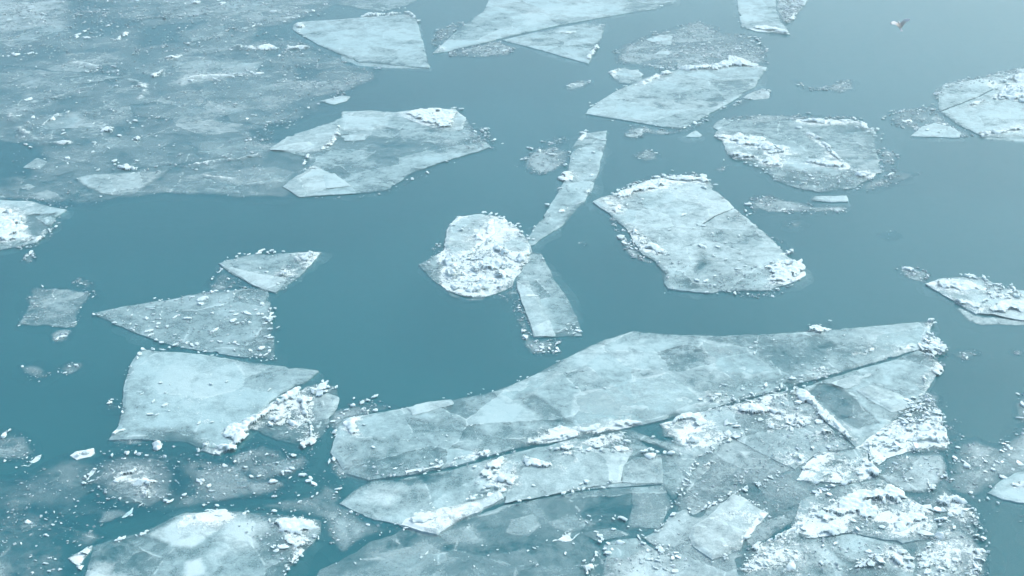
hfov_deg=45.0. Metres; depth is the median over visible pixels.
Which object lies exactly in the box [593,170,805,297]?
ice floe
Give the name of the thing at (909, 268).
slush patch
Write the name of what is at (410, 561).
ice floe
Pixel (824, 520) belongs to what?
ice floe
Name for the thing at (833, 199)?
ice floe
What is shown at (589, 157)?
ice floe
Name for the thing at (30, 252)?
slush patch
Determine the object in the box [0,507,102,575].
slush patch
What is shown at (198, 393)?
ice floe
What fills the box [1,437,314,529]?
slush patch
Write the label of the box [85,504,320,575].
ice floe
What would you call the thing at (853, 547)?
ice floe
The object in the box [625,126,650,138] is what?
ice floe
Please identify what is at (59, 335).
slush patch
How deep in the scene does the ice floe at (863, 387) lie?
39.02 m
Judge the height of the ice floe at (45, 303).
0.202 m
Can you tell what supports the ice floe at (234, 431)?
on the water
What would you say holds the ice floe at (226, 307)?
on the water
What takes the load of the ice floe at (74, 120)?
on the water
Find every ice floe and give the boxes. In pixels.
[0,0,372,202]
[0,194,71,249]
[18,285,88,326]
[68,545,92,569]
[70,448,94,460]
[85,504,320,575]
[92,288,279,360]
[109,346,318,448]
[196,380,338,455]
[207,249,320,293]
[240,107,502,199]
[293,11,429,68]
[302,318,936,480]
[336,486,672,575]
[339,430,698,524]
[343,0,415,10]
[401,491,503,536]
[419,211,534,305]
[431,0,673,56]
[502,23,604,63]
[513,254,582,355]
[520,129,606,245]
[586,55,770,134]
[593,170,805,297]
[603,475,806,575]
[603,538,637,560]
[608,68,642,86]
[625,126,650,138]
[659,386,850,469]
[670,438,790,515]
[686,130,702,137]
[688,491,768,561]
[713,112,919,192]
[737,0,806,34]
[740,526,914,575]
[791,479,937,543]
[796,332,949,447]
[796,437,883,484]
[814,195,847,202]
[855,396,955,465]
[879,455,946,491]
[881,103,973,137]
[910,489,989,575]
[925,273,1023,324]
[933,68,1023,141]
[987,471,1023,503]
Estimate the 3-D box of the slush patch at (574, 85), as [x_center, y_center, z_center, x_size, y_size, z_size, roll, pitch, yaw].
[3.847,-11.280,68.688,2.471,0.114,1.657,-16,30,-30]
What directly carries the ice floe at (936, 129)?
on the water
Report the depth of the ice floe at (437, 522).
32.92 m
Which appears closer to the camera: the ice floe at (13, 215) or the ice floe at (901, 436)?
the ice floe at (901, 436)
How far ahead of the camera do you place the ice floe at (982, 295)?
44.79 m
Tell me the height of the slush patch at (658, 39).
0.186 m
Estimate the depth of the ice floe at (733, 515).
32.55 m
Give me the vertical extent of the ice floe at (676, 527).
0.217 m
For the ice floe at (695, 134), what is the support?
on the water
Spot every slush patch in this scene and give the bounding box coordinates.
[0,427,40,472]
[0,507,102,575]
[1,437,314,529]
[21,250,35,261]
[53,330,68,341]
[57,362,78,374]
[245,470,399,549]
[566,80,592,89]
[613,21,768,68]
[627,389,986,575]
[634,149,660,159]
[744,195,846,213]
[796,80,854,91]
[894,266,929,280]
[945,427,1023,513]
[1015,393,1023,421]
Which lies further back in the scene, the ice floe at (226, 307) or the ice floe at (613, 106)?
the ice floe at (613, 106)
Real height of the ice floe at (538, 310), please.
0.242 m
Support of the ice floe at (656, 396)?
on the water
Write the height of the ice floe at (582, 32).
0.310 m
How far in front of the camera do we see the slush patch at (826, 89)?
68.27 m
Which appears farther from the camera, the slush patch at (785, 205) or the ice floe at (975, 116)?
the ice floe at (975, 116)
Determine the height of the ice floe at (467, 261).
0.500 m
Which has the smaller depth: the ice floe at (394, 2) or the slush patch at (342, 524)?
the slush patch at (342, 524)
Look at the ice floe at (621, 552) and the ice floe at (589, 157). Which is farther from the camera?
the ice floe at (589, 157)
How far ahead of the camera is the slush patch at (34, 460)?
35.89 m
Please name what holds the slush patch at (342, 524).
on the water
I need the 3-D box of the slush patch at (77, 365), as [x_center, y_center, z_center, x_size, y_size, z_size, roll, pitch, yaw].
[-14.234,2.584,40.292,1.214,0.090,1.198,0,26,0]
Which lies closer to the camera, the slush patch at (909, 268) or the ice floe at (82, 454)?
the ice floe at (82, 454)
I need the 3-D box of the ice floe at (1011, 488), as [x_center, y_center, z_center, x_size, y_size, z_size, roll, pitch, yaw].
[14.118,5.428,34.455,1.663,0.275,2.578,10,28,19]
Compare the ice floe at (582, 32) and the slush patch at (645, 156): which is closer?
the slush patch at (645, 156)
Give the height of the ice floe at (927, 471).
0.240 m
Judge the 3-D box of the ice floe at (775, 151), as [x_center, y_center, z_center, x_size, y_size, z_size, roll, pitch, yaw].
[14.295,-6.666,59.149,9.050,0.387,11.318,0,26,0]
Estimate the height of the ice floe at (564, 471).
0.303 m
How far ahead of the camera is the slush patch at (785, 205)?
52.73 m
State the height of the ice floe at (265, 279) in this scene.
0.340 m
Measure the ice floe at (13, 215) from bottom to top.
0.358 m
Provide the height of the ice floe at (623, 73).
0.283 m
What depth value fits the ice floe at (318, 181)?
59.60 m
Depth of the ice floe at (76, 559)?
31.49 m
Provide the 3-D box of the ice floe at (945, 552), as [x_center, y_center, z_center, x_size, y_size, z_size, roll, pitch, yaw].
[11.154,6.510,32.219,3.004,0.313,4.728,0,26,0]
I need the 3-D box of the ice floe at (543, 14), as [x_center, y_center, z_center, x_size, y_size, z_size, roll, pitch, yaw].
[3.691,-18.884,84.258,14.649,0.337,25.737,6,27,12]
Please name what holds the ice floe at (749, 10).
on the water
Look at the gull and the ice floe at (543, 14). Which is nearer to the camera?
the gull
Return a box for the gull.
[890,18,909,31]
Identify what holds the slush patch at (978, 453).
on the water
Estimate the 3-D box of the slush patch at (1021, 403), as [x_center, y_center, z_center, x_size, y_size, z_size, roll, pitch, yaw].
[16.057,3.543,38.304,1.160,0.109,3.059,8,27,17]
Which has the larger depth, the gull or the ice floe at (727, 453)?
the gull
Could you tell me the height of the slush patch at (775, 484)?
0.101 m
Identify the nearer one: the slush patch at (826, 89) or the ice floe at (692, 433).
the ice floe at (692, 433)
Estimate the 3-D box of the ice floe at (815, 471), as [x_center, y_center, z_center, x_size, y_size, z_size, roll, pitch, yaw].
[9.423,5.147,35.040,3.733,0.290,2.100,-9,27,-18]
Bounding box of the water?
[0,0,1023,575]
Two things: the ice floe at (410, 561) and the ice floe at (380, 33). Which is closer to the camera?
the ice floe at (410, 561)

